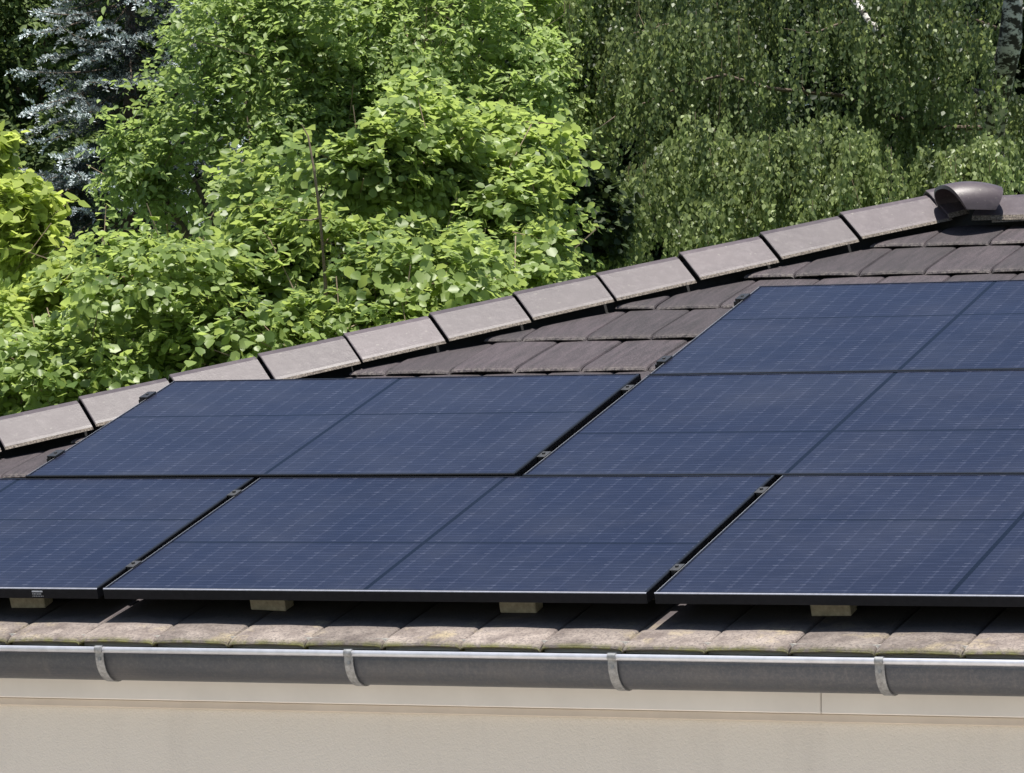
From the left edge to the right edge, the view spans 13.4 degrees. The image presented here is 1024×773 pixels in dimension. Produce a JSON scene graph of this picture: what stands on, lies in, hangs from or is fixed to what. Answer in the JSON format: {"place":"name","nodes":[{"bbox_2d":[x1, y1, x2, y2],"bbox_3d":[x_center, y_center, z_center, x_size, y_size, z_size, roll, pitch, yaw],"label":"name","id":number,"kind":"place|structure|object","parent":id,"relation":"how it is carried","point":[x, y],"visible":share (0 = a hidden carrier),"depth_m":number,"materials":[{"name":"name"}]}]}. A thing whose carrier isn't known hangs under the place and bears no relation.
{"place":"outdoors","nodes":[
{"label":"outdoors","id":0,"kind":"place"},
{"label":"ground","id":1,"kind":"structure","parent":0,"visible":0},
{"bbox_2d":[0,120,91,401],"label":"maple tree","id":2,"kind":"object","parent":1,"relation":"on","point":[32,236],"visible":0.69,"depth_m":33.16,"materials":[{"name":"green plant"}]},
{"bbox_2d":[5,0,247,385],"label":"blue spruce","id":3,"kind":"object","parent":1,"relation":"on","point":[130,49],"visible":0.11,"depth_m":44.17,"materials":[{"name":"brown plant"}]},
{"bbox_2d":[0,1,290,276],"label":"background tree","id":4,"kind":"object","parent":1,"relation":"on","point":[30,94],"visible":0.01,"depth_m":56.72,"materials":[{"name":"green plant"}]},
{"bbox_2d":[0,0,296,403],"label":"dark tree","id":5,"kind":"object","parent":1,"relation":"on","point":[13,103],"visible":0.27,"depth_m":51.43,"materials":[{"name":"green plant"}]},
{"bbox_2d":[0,199,338,416],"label":"hazel shrub","id":6,"kind":"object","parent":1,"relation":"on","point":[126,299],"visible":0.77,"depth_m":30.63,"materials":[{"name":"green plant"}]},
{"bbox_2d":[112,0,410,264],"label":"background tree","id":7,"kind":"object","parent":1,"relation":"on","point":[328,253],"depth_m":59.11,"materials":[{"name":"green plant"}]},
{"bbox_2d":[299,124,326,295],"bbox_3d":[-1.407,1.345,31.081,0.192,6.404,0.589,0,-2,2],"label":"dry stalk","id":8,"kind":"object","parent":1,"relation":"on","point":[321,231],"visible":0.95,"depth_m":30.98,"materials":[{"name":"brown plant"}]},
{"bbox_2d":[75,0,622,314],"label":"walnut tree","id":9,"kind":"object","parent":1,"relation":"on","point":[297,53],"visible":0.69,"depth_m":39.15,"materials":[{"name":"green plant"}]},
{"bbox_2d":[172,66,530,350],"bbox_3d":[-1.203,1.050,31.940,2.830,7.057,4.270,0,-2,-7],"label":"hazel shrub","id":10,"kind":"object","parent":1,"relation":"on","point":[384,272],"visible":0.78,"depth_m":31.98,"materials":[{"name":"green plant"}]},
{"bbox_2d":[398,97,611,292],"bbox_3d":[-0.057,1.170,33.332,1.567,6.911,3.171,0,-2,5],"label":"hazel shrub","id":11,"kind":"object","parent":1,"relation":"on","point":[518,206],"visible":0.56,"depth_m":33.01,"materials":[{"name":"green plant"}]},
{"bbox_2d":[0,181,1023,772],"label":"house","id":12,"kind":"structure","parent":1,"relation":"on","point":[132,685],"depth_m":15.34,"materials":[{"name":"tile"}]},
{"bbox_2d":[10,598,52,607],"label":"wooden block","id":13,"kind":"structure","parent":12,"relation":"on","point":[30,602],"depth_m":16.19,"materials":[{"name":"brown wood"}]},
{"bbox_2d":[250,600,293,610],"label":"wooden block","id":14,"kind":"structure","parent":12,"relation":"on","point":[277,605],"depth_m":15.76,"materials":[{"name":"brown wood"}]},
{"bbox_2d":[499,602,542,612],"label":"wooden block","id":15,"kind":"structure","parent":12,"relation":"on","point":[511,607],"depth_m":15.34,"materials":[{"name":"brown wood"}]},
{"bbox_2d":[810,605,856,615],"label":"wooden block","id":16,"kind":"structure","parent":12,"relation":"on","point":[833,610],"depth_m":14.84,"materials":[{"name":"brown wood"}]},
{"label":"rail","id":17,"kind":"object","parent":12,"relation":"attached to","visible":0},
{"bbox_2d":[47,450,64,461],"bbox_3d":[-1.851,0.291,17.657,0.055,0.056,0.080,-1,17,25],"label":"end clamp","id":18,"kind":"object","parent":17,"relation":"attached to","point":[54,454],"visible":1,"depth_m":17.63,"materials":[{"name":"silver metal"}]},
{"bbox_2d":[537,451,550,461],"bbox_3d":[0.124,0.276,16.710,0.035,0.050,0.066,-1,17,25],"label":"panel clamp","id":19,"kind":"object","parent":17,"relation":"attached to","point":[542,455],"visible":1,"depth_m":16.69,"materials":[{"name":"silver metal"}]},
{"bbox_2d":[522,369,1023,480],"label":"solar panel","id":20,"kind":"object","parent":17,"relation":"attached to","point":[778,425],"visible":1,"depth_m":16.60,"materials":[{"name":"blue glass"}]},
{"label":"rail","id":21,"kind":"object","parent":12,"relation":"attached to","visible":0},
{"bbox_2d":[138,391,155,402],"bbox_3d":[-1.536,0.055,18.337,0.055,0.056,0.080,-1,17,25],"label":"end clamp","id":22,"kind":"object","parent":21,"relation":"attached to","point":[146,395],"visible":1,"depth_m":18.32,"materials":[{"name":"silver metal"}]},
{"bbox_2d":[25,374,640,480],"bbox_3d":[-0.710,0.171,17.511,2.156,0.040,1.272,-1,17,25],"label":"solar panel","id":23,"kind":"object","parent":21,"relation":"attached to","point":[515,425],"visible":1,"depth_m":17.45,"materials":[{"name":"blue glass"}]},
{"bbox_2d":[621,385,633,394],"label":"panel clamp","id":24,"kind":"object","parent":21,"relation":"attached to","point":[626,388],"visible":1,"depth_m":17.43,"materials":[{"name":"silver metal"}]},
{"bbox_3d":[1.592,-0.048,17.322,2.188,0.061,0.038,-1,17,25],"label":"rail","id":25,"kind":"object","parent":12,"relation":"attached to","visible":0},
{"bbox_2d":[655,356,671,368],"bbox_3d":[0.617,-0.091,17.776,0.055,0.056,0.080,-1,17,25],"label":"end clamp","id":26,"kind":"object","parent":25,"relation":"attached to","point":[662,360],"visible":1,"depth_m":17.75,"materials":[{"name":"silver metal"}]},
{"bbox_2d":[649,280,1023,374],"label":"solar panel","id":27,"kind":"object","parent":25,"relation":"on","point":[928,326],"visible":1,"depth_m":17.79,"materials":[{"name":"blue glass"}]},
{"label":"rail","id":28,"kind":"object","parent":12,"relation":"attached to","visible":0},
{"bbox_2d":[734,293,749,305],"bbox_3d":[0.977,-0.362,18.555,0.055,0.056,0.080,-1,17,25],"label":"end clamp","id":29,"kind":"object","parent":28,"relation":"attached to","point":[739,298],"visible":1,"depth_m":18.53,"materials":[{"name":"silver metal"}]},
{"bbox_2d":[313,0,815,278],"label":"background tree","id":30,"kind":"object","parent":1,"relation":"on","point":[626,160],"visible":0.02,"depth_m":56.88,"materials":[{"name":"green plant"}]},
{"bbox_2d":[544,126,643,273],"bbox_3d":[0.661,1.239,38.320,0.994,7.116,1.372,0,-2,7],"label":"dark shrub","id":31,"kind":"object","parent":1,"relation":"on","point":[606,242],"visible":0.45,"depth_m":38.17,"materials":[{"name":"green plant"}]},
{"bbox_2d":[471,0,1023,275],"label":"weeping birch","id":32,"kind":"object","parent":1,"relation":"on","point":[718,183],"visible":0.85,"depth_m":39.78,"materials":[{"name":"green plant"}]},
{"bbox_2d":[609,0,971,255],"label":"background tree","id":33,"kind":"object","parent":1,"relation":"on","point":[789,72],"visible":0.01,"depth_m":59.46,"materials":[{"name":"green plant"}]},
{"bbox_2d":[735,0,1023,216],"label":"background tree","id":34,"kind":"object","parent":1,"relation":"on","point":[1019,90],"visible":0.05,"depth_m":56.45,"materials":[{"name":"green plant"}]},
{"bbox_3d":[-0.151,0.709,15.521,5.980,0.061,0.038,-1,17,25],"label":"mounting rail","id":35,"kind":"object","parent":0,"visible":0},
{"bbox_2d":[125,561,140,570],"bbox_3d":[-1.395,0.671,16.086,0.035,0.050,0.066,-1,17,25],"label":"panel clamp","id":36,"kind":"object","parent":35,"relation":"attached to","point":[132,564],"visible":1,"depth_m":16.07,"materials":[{"name":"silver metal"}]},
{"bbox_2d":[103,475,775,603],"bbox_3d":[-0.257,0.548,15.954,2.150,0.040,1.272,-1,17,25],"label":"solar panel","id":37,"kind":"object","parent":35,"relation":"attached to","point":[580,539],"visible":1,"depth_m":15.86,"materials":[{"name":"blue glass"}]},
{"bbox_2d":[669,564,684,576],"bbox_3d":[0.576,0.645,15.159,0.035,0.051,0.066,-1,17,25],"label":"panel clamp","id":38,"kind":"object","parent":35,"relation":"attached to","point":[675,569],"visible":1,"depth_m":15.14,"materials":[{"name":"silver metal"}]},
{"bbox_2d":[654,474,1023,606],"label":"solar panel","id":39,"kind":"object","parent":35,"relation":"attached to","point":[911,540],"visible":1,"depth_m":15.11,"materials":[{"name":"blue glass"}]},
{"label":"mounting rail","id":40,"kind":"object","parent":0,"visible":0},
{"bbox_2d":[0,477,254,598],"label":"solar panel","id":41,"kind":"object","parent":40,"relation":"attached to","point":[82,538],"visible":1,"depth_m":16.64,"materials":[{"name":"blue glass"}]},
{"bbox_2d":[227,490,241,498],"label":"panel clamp","id":42,"kind":"object","parent":40,"relation":"attached to","point":[230,495],"visible":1,"depth_m":16.78,"materials":[{"name":"silver metal"}]},
{"bbox_2d":[754,487,768,497],"bbox_3d":[0.911,0.393,15.884,0.035,0.050,0.066,-1,17,25],"label":"panel clamp","id":43,"kind":"object","parent":40,"relation":"attached to","point":[760,491],"visible":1,"depth_m":15.86,"materials":[{"name":"silver metal"}]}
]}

